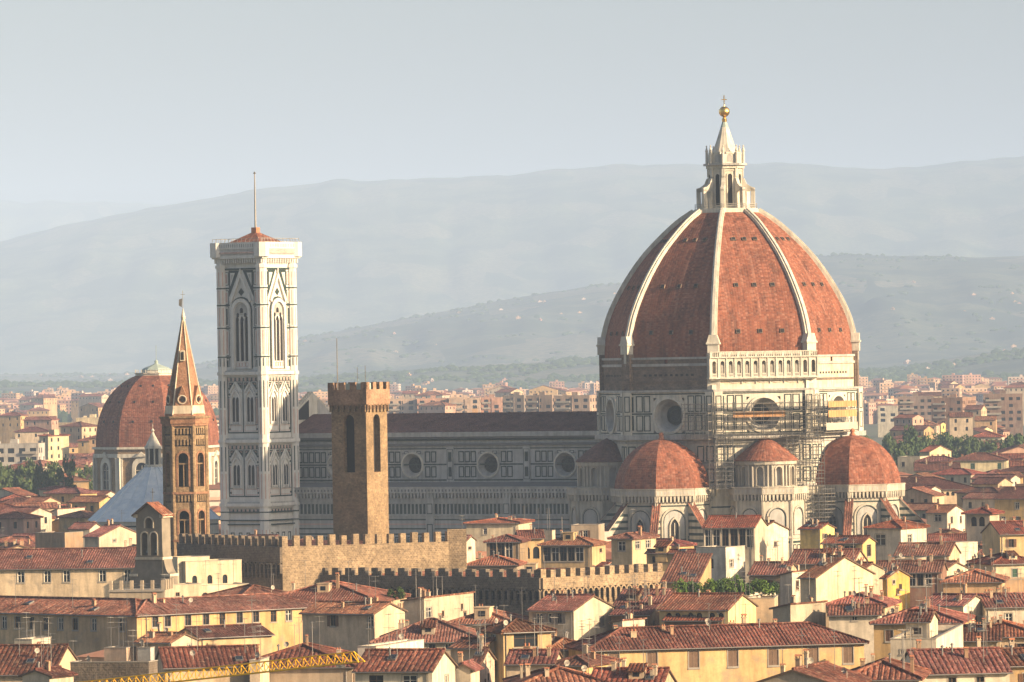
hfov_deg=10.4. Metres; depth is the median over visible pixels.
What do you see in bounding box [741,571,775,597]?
house
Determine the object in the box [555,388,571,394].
house
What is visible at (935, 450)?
house
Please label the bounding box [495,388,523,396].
house
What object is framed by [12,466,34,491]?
tree
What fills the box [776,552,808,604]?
house
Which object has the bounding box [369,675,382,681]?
window
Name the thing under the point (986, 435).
house
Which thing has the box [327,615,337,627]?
window
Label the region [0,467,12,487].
tree
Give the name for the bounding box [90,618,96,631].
window
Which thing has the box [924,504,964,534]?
house
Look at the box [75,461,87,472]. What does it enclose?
house
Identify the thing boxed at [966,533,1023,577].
house
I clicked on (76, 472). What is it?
tree
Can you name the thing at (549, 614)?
window
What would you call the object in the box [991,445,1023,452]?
house
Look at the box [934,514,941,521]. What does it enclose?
window
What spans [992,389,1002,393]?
house
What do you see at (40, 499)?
house
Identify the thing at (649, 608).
house
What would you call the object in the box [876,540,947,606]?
house
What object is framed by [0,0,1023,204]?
sky
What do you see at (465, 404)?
house
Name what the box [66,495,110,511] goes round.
house
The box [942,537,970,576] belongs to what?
house
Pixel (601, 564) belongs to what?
house
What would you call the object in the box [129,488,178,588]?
bell gable
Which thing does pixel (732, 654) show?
window
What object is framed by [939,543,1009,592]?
house
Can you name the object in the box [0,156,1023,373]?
hills
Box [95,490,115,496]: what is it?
house
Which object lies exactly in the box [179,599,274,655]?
house
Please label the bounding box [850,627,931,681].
house
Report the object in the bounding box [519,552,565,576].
house
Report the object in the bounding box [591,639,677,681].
house
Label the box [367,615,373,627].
window
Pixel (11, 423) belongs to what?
house
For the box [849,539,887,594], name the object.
house
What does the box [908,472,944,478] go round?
house
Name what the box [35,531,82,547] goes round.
house
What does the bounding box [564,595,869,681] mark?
house
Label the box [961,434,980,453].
tree
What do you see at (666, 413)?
oculus window
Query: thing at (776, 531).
house
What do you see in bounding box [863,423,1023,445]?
ground
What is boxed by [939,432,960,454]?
tree
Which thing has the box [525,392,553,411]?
house
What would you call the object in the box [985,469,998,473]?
house
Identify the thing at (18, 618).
window
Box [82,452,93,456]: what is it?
house
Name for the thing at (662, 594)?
house
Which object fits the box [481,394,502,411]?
house
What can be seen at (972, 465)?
window
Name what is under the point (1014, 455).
house
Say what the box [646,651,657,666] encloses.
window
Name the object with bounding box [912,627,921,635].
window
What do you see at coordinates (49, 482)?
tree
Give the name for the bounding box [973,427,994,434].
house
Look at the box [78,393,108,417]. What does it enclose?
house
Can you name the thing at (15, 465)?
house
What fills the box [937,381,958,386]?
house
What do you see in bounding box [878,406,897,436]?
house
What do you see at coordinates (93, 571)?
house
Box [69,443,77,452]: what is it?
house
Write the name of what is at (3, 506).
house
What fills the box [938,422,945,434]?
house
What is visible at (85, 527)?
house
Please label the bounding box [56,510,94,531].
house
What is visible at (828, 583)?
house
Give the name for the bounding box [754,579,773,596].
shrub
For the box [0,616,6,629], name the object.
window
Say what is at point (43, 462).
house
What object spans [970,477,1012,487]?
house
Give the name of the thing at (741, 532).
window
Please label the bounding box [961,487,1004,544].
house
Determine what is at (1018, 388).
house
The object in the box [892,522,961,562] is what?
house
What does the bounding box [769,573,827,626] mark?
house
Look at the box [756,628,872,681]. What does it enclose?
house
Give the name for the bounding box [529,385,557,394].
house
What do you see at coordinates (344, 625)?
house
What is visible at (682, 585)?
shrub
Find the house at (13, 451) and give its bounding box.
[0,439,44,465]
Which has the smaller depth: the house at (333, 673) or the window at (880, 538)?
the house at (333, 673)
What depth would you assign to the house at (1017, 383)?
4765.73 m
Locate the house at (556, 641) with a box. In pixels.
[551,617,575,657]
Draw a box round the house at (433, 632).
[369,593,481,655]
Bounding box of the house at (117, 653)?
[103,617,135,660]
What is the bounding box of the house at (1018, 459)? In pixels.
[1009,458,1023,462]
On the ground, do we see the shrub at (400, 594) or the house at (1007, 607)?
the house at (1007, 607)
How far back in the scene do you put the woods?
9938.74 m
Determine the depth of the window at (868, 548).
1040.77 m
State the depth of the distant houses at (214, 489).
1671.77 m
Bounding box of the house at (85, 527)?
[67,521,101,546]
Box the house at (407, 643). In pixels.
[357,613,423,659]
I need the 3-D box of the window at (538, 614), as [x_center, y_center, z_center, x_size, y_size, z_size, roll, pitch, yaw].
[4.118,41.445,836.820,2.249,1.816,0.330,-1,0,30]
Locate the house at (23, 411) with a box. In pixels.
[16,410,26,413]
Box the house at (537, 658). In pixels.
[504,616,563,676]
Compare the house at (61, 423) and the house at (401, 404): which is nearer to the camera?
the house at (61, 423)
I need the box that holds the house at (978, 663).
[900,612,1012,681]
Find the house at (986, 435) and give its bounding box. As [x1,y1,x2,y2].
[972,432,1005,441]
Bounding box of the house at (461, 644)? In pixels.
[446,625,495,681]
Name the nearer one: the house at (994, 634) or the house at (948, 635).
the house at (948, 635)
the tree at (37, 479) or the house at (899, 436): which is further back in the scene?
the house at (899, 436)
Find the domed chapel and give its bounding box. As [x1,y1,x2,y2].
[92,360,219,492]
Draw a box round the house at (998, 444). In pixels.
[993,442,1023,451]
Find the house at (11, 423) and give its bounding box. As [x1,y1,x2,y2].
[0,412,28,443]
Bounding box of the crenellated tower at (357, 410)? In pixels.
[328,338,389,543]
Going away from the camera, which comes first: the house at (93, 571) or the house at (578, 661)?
the house at (578, 661)
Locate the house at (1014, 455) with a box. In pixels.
[992,453,1023,458]
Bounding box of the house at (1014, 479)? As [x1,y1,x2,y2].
[970,474,1021,485]
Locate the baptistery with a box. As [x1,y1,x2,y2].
[88,424,220,533]
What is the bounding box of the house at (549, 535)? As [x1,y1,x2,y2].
[544,508,554,541]
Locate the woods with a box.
[0,252,1023,456]
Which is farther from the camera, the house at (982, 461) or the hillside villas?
the hillside villas
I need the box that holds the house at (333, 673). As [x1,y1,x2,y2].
[248,616,357,681]
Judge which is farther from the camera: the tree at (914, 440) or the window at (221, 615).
the tree at (914, 440)
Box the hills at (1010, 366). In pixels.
[0,348,1023,396]
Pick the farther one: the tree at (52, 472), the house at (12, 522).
the tree at (52, 472)
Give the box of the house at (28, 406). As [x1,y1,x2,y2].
[19,402,42,409]
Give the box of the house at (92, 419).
[76,414,98,424]
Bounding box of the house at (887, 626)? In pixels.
[869,586,975,660]
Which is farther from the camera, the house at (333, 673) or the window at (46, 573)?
the window at (46, 573)
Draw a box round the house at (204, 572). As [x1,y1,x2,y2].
[182,558,241,583]
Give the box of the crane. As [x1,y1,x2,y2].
[81,651,364,681]
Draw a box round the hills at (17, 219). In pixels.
[0,199,172,240]
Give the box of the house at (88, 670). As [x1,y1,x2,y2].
[70,630,157,681]
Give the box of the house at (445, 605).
[400,572,474,624]
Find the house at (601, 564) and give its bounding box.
[592,561,611,566]
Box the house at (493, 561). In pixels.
[467,538,526,570]
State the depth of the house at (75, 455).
2420.54 m
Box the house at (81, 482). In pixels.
[41,472,90,488]
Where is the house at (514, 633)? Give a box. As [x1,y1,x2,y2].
[476,587,556,681]
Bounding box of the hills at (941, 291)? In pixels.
[0,255,1023,381]
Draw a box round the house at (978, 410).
[964,405,986,427]
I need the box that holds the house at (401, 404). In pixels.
[387,396,416,413]
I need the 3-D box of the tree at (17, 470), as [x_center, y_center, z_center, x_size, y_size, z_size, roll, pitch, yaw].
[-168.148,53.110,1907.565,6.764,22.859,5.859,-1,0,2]
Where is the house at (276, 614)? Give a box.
[127,573,313,651]
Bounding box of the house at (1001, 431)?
[997,428,1010,438]
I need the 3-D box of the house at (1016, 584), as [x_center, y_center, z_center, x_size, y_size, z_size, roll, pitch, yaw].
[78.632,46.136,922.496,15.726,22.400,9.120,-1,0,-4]
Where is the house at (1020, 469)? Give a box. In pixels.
[995,466,1023,483]
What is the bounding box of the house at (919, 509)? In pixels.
[907,503,938,518]
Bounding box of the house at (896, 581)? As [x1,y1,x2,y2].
[879,552,912,610]
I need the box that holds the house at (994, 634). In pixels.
[938,598,1002,646]
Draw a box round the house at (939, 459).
[915,456,955,461]
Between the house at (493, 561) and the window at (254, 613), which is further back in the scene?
the house at (493, 561)
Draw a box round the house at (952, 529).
[927,523,962,535]
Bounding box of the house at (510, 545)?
[483,534,530,562]
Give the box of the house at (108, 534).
[82,518,135,546]
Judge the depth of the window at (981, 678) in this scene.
642.29 m
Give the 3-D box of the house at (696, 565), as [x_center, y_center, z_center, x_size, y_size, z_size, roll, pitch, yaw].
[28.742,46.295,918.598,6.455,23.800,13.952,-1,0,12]
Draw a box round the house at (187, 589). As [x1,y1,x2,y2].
[159,569,201,596]
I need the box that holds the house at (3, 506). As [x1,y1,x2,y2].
[0,503,14,510]
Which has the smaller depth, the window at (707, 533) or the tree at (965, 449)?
the window at (707, 533)
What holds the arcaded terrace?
on the ground
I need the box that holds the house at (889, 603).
[826,565,901,627]
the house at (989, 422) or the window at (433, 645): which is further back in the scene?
the house at (989, 422)
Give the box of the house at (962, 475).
[931,468,986,485]
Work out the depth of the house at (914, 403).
3076.43 m
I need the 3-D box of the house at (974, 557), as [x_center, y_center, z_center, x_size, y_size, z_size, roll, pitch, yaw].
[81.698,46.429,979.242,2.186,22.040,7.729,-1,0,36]
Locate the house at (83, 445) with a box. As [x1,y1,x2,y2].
[76,438,88,452]
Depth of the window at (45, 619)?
860.30 m
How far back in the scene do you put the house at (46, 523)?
1432.86 m
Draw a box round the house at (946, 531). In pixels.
[927,529,961,536]
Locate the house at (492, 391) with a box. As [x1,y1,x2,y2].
[488,386,508,394]
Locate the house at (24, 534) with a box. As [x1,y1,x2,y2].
[11,533,34,536]
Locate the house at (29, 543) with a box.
[0,538,34,547]
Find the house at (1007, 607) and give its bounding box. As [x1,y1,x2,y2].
[977,573,1023,623]
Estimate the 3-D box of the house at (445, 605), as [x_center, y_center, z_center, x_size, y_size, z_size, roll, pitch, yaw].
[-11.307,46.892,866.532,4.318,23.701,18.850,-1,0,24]
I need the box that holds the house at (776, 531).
[765,516,790,560]
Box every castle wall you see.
[177,529,466,590]
[320,563,664,615]
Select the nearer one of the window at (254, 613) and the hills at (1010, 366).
the window at (254, 613)
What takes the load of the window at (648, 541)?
in the house at (629, 548)
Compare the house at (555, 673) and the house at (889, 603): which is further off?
the house at (889, 603)
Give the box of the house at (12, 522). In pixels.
[0,511,43,536]
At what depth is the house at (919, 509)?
1431.00 m
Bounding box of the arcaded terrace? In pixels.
[108,578,173,598]
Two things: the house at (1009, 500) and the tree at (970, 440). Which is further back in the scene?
the tree at (970, 440)
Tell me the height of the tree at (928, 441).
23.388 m
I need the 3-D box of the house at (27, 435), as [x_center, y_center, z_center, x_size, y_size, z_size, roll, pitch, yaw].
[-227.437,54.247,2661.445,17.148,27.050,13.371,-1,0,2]
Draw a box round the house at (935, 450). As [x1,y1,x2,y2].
[918,445,952,456]
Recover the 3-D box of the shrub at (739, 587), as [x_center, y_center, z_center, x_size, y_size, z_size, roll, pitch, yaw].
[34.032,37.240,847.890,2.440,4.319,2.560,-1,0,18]
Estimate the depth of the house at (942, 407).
2947.01 m
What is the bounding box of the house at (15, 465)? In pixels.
[4,464,44,468]
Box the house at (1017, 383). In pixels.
[1009,381,1023,384]
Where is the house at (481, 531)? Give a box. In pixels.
[463,506,534,551]
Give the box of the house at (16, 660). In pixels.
[0,617,78,681]
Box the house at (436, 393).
[414,391,450,397]
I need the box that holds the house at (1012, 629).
[971,592,1023,646]
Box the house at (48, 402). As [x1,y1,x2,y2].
[31,395,57,415]
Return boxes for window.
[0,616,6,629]
[14,616,20,629]
[17,570,24,583]
[28,617,34,630]
[42,617,47,630]
[43,570,51,583]
[57,617,63,630]
[62,570,70,582]
[72,617,78,630]
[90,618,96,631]
[98,569,106,582]
[118,618,124,632]
[123,569,130,581]
[152,616,158,628]
[164,615,171,627]
[184,614,191,625]
[202,613,209,624]
[219,613,224,624]
[236,612,243,623]
[252,611,259,622]
[270,611,277,622]
[285,609,292,621]
[327,455,331,475]
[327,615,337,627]
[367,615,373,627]
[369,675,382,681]
[401,452,423,477]
[401,674,417,681]
[426,606,432,617]
[428,643,435,647]
[477,452,499,477]
[482,528,487,534]
[489,543,495,554]
[497,543,504,555]
[505,543,512,557]
[513,633,538,648]
[532,612,545,623]
[543,547,551,561]
[544,612,557,624]
[551,547,559,561]
[552,612,564,624]
[554,451,576,477]
[560,547,567,561]
[567,546,575,561]
[575,546,583,561]
[580,530,589,537]
[599,615,605,627]
[606,397,615,433]
[608,652,618,666]
[617,541,625,551]
[635,540,640,549]
[645,539,650,548]
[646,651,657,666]
[652,397,685,433]
[688,650,699,669]
[704,529,712,545]
[712,529,720,545]
[721,529,728,545]
[727,649,738,668]
[729,558,733,567]
[730,529,737,545]
[738,528,746,548]
[745,528,753,548]
[746,395,781,432]
[767,648,779,666]
[807,646,818,663]
[829,394,846,430]
[842,645,854,664]
[843,545,855,547]
[851,616,857,621]
[867,544,871,557]
[874,533,885,545]
[884,629,893,642]
[899,649,905,655]
[907,534,912,541]
[910,574,915,586]
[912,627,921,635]
[916,574,923,586]
[924,574,931,586]
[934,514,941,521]
[947,676,956,681]
[970,463,974,469]
[975,675,984,681]
[1004,612,1012,620]
[1006,539,1016,547]
[1011,568,1017,577]
[1014,502,1019,509]
[1014,643,1023,646]
[1018,672,1023,681]
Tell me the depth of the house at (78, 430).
2676.24 m
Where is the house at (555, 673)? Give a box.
[502,638,608,681]
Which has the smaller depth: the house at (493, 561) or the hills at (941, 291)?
the house at (493, 561)
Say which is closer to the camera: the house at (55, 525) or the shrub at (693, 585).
the shrub at (693, 585)
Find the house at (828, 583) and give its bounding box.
[796,532,875,602]
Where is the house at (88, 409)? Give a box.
[79,403,103,417]
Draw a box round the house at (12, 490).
[0,487,36,497]
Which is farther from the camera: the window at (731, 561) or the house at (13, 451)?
the house at (13, 451)
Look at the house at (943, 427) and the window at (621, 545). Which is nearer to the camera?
the window at (621, 545)
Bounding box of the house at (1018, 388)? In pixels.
[1002,384,1023,424]
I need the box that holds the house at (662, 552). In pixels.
[644,540,695,570]
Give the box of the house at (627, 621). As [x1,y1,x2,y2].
[609,599,646,626]
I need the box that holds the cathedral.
[294,95,926,557]
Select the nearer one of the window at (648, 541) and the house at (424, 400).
the window at (648, 541)
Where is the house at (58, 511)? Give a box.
[50,503,85,519]
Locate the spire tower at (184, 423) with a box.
[159,291,210,555]
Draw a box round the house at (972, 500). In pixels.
[961,492,997,532]
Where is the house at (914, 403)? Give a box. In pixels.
[897,393,932,420]
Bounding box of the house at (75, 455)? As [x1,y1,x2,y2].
[70,453,88,458]
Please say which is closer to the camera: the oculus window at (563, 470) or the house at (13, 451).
the oculus window at (563, 470)
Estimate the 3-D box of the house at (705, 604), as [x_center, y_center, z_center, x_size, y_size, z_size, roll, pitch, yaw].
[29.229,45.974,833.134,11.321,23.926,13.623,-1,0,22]
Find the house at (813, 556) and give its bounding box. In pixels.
[788,524,866,569]
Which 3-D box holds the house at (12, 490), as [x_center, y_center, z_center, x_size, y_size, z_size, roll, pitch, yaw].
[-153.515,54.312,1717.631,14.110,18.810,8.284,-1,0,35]
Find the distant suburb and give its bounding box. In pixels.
[0,373,1023,423]
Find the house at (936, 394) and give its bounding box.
[913,392,941,397]
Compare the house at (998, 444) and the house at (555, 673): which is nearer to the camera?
the house at (555, 673)
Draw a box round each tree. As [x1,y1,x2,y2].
[0,462,5,488]
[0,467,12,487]
[3,464,24,484]
[10,464,25,486]
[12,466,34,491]
[24,457,35,482]
[29,462,45,494]
[33,470,55,490]
[44,462,58,484]
[49,460,66,472]
[55,458,76,486]
[66,468,79,476]
[79,465,92,489]
[882,435,905,461]
[892,441,913,467]
[902,424,926,455]
[904,435,932,454]
[932,432,941,445]
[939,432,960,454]
[951,437,970,457]
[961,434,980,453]
[971,437,991,452]
[979,442,997,451]
[988,438,1000,442]
[999,434,1013,449]
[1013,433,1023,445]
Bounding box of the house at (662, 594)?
[612,568,676,608]
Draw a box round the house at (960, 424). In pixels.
[948,412,972,450]
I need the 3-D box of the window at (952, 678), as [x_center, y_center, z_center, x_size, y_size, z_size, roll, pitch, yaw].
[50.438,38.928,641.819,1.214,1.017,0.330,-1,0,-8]
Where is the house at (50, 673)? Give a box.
[18,633,77,681]
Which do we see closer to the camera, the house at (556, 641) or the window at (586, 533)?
the house at (556, 641)
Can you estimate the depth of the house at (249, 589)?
903.09 m
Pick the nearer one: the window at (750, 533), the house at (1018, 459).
the window at (750, 533)
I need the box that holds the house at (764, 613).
[684,570,777,622]
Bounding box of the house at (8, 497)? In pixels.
[0,494,24,500]
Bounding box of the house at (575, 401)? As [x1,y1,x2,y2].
[554,392,596,411]
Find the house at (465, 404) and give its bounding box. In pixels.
[449,395,480,412]
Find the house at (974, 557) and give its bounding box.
[966,554,984,567]
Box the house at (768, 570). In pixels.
[747,537,796,605]
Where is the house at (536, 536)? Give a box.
[515,512,544,567]
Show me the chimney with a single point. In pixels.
(700, 584)
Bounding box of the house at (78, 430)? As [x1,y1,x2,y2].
[59,422,96,442]
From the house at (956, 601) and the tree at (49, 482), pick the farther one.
the tree at (49, 482)
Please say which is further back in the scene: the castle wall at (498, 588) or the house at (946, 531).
the house at (946, 531)
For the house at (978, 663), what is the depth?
644.42 m
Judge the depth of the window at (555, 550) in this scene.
1086.20 m
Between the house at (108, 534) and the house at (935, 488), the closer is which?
the house at (108, 534)
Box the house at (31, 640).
[14,612,49,643]
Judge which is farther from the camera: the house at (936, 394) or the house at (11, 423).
the house at (936, 394)
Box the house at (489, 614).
[449,585,528,628]
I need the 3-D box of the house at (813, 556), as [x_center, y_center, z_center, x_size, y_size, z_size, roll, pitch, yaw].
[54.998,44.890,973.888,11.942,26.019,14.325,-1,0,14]
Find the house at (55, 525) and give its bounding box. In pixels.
[52,519,58,531]
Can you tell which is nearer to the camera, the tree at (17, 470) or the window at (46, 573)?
the window at (46, 573)
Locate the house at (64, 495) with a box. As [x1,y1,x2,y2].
[43,487,99,503]
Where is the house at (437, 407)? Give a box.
[417,402,455,412]
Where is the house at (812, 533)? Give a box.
[797,518,836,548]
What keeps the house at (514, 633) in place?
on the ground
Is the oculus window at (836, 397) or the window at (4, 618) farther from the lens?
the oculus window at (836, 397)
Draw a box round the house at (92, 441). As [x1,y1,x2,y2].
[87,435,95,453]
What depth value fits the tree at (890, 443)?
2150.66 m
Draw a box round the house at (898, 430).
[889,425,934,438]
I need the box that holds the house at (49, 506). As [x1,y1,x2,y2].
[10,502,57,510]
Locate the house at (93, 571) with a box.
[0,547,135,597]
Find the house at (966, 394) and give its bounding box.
[962,392,974,396]
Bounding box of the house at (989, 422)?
[974,416,996,432]
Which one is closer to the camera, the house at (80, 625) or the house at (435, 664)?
the house at (435, 664)
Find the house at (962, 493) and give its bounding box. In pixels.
[954,487,1001,508]
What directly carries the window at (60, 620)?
in the house at (80, 625)
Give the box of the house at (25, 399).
[19,396,34,404]
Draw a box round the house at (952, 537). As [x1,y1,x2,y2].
[927,529,966,541]
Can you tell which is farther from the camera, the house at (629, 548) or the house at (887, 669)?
the house at (629, 548)
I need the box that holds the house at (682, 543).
[656,536,697,548]
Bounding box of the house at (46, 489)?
[37,482,68,495]
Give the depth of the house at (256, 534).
1330.07 m
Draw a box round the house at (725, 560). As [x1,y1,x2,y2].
[696,528,744,591]
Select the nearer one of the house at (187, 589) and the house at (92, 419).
the house at (187, 589)
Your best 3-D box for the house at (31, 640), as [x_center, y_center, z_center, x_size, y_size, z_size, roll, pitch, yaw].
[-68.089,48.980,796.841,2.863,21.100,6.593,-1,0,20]
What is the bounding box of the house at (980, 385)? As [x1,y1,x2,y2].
[969,383,989,387]
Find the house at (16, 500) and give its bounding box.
[0,497,29,503]
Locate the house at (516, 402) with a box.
[502,392,525,411]
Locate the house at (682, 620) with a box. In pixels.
[661,609,723,624]
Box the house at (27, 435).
[14,427,48,442]
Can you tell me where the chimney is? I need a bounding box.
[692,582,705,591]
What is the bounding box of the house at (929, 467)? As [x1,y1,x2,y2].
[914,458,960,473]
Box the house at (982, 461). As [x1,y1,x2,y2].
[951,452,1010,471]
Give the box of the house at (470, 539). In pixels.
[466,535,476,562]
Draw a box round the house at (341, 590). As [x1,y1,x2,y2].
[278,560,410,608]
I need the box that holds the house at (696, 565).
[660,551,712,591]
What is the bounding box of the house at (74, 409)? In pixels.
[70,398,78,421]
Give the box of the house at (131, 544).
[124,538,135,546]
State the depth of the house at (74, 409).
5420.62 m
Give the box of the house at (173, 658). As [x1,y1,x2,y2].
[155,615,262,681]
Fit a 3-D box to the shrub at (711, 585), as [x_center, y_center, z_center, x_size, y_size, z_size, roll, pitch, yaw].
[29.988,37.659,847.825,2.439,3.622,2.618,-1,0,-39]
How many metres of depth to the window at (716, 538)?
1081.17 m
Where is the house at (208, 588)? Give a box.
[201,560,248,594]
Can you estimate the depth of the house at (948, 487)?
1528.38 m
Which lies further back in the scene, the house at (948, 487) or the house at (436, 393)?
the house at (436, 393)
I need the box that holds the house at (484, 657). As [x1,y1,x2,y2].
[471,619,496,681]
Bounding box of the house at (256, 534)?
[248,529,279,536]
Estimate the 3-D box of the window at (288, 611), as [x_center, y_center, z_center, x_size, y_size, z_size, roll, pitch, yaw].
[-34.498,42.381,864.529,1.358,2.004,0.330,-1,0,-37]
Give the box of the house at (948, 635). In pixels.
[890,600,962,659]
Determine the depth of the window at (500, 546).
1110.87 m
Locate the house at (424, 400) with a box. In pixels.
[417,395,448,412]
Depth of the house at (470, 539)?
1144.44 m
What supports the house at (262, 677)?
on the ground
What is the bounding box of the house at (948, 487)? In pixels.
[900,476,973,503]
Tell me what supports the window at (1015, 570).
in the house at (1007, 562)
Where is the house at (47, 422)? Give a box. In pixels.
[23,416,59,429]
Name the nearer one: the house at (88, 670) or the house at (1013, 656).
the house at (1013, 656)
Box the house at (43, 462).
[23,460,62,469]
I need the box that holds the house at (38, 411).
[27,407,49,416]
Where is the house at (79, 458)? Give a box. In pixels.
[70,457,91,459]
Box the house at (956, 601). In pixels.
[922,574,982,623]
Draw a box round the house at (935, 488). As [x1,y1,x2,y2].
[926,485,941,491]
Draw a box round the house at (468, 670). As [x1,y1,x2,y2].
[455,626,483,681]
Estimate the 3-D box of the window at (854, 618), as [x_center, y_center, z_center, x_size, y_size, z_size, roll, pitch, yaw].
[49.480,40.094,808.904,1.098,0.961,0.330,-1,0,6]
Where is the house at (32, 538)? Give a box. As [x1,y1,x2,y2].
[0,536,34,543]
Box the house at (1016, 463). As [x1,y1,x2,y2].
[1009,460,1023,466]
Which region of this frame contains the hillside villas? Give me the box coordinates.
[39,280,1020,388]
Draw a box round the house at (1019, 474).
[996,472,1023,483]
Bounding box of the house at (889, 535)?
[863,510,929,562]
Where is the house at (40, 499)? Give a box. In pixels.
[22,496,62,507]
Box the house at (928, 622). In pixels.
[903,578,939,637]
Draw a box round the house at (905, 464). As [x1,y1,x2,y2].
[898,456,927,474]
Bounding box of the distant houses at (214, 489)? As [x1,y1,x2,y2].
[0,375,1023,660]
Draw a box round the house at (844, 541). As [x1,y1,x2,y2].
[820,533,876,563]
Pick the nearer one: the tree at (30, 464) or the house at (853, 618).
the house at (853, 618)
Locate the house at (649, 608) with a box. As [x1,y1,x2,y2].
[608,576,660,629]
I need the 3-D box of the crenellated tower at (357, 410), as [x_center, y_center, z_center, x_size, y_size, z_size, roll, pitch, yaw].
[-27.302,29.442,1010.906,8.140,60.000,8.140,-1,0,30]
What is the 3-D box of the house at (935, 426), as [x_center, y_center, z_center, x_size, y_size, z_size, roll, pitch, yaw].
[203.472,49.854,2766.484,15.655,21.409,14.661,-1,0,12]
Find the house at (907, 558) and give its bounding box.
[894,542,925,559]
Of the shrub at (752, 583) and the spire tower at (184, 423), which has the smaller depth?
the shrub at (752, 583)
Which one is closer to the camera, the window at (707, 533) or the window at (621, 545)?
the window at (621, 545)
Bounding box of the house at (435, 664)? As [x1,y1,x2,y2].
[352,622,457,681]
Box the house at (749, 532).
[701,512,768,582]
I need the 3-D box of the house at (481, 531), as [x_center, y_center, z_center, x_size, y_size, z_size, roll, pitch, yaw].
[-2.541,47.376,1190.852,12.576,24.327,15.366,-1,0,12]
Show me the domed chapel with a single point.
(132, 410)
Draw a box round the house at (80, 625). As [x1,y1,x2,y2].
[0,577,142,658]
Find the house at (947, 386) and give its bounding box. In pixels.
[938,384,965,389]
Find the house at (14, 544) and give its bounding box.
[0,539,29,548]
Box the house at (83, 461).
[57,459,92,472]
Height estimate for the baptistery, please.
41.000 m
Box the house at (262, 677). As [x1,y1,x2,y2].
[249,625,269,681]
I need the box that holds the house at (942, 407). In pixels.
[931,394,975,428]
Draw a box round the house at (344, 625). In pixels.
[298,576,407,651]
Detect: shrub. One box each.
[386,589,396,597]
[396,587,405,598]
[671,578,688,591]
[686,581,697,591]
[700,578,717,591]
[715,579,724,591]
[719,577,735,591]
[728,574,745,594]
[738,582,753,595]
[745,578,759,595]
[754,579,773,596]
[766,581,779,596]
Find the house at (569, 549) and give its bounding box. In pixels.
[537,530,608,567]
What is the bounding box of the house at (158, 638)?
[132,608,200,660]
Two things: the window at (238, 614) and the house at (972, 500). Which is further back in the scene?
the house at (972, 500)
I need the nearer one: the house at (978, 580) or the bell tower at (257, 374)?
the house at (978, 580)
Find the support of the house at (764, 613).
on the ground
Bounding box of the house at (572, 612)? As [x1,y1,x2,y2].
[525,571,615,639]
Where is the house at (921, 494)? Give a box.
[903,486,945,503]
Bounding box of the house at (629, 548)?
[607,526,659,565]
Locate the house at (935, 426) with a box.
[924,420,940,440]
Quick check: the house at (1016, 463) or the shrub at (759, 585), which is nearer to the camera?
the shrub at (759, 585)
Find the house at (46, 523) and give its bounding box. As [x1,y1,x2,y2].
[0,506,53,531]
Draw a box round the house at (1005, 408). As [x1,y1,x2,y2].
[983,390,1022,434]
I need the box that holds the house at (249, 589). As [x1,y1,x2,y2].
[202,573,287,595]
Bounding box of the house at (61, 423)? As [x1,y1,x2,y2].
[58,422,73,433]
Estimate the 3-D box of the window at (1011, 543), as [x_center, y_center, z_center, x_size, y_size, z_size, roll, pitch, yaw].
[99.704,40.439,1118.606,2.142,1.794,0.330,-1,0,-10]
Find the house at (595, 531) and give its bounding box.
[571,523,604,540]
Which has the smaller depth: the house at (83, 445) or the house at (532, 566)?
the house at (532, 566)
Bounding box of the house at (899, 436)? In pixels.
[891,434,921,454]
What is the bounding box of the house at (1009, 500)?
[993,486,1023,520]
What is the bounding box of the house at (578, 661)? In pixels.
[555,619,621,673]
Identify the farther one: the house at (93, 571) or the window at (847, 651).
the house at (93, 571)
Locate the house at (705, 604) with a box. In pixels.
[656,569,758,625]
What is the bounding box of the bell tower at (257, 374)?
[210,171,301,539]
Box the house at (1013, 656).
[1000,638,1023,681]
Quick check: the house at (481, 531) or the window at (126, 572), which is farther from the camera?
the house at (481, 531)
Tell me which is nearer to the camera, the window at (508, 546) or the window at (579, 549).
the window at (579, 549)
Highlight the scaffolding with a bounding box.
[681,395,857,532]
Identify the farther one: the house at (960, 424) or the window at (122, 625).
the house at (960, 424)
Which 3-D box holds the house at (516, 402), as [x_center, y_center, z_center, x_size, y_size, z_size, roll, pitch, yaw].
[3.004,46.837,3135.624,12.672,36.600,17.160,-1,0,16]
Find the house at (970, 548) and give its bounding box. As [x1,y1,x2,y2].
[956,541,977,564]
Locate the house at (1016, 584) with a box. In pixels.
[937,553,1023,592]
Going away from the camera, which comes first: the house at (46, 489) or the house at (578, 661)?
the house at (578, 661)
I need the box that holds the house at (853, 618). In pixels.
[827,587,883,663]
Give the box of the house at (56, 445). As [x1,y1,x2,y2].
[37,429,70,461]
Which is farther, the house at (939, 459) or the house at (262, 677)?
the house at (939, 459)
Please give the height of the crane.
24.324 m
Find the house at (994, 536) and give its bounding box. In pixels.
[980,517,1023,555]
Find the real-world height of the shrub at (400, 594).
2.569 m
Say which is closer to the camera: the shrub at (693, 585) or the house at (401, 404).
the shrub at (693, 585)
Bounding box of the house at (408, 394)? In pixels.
[401,391,419,398]
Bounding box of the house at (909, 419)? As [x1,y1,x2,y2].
[894,414,924,424]
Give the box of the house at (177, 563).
[171,555,209,582]
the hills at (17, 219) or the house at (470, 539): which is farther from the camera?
the hills at (17, 219)
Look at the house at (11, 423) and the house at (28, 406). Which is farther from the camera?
the house at (28, 406)
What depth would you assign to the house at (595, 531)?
1190.04 m
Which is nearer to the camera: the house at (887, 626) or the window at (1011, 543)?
the house at (887, 626)
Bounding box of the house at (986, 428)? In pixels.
[980,426,992,431]

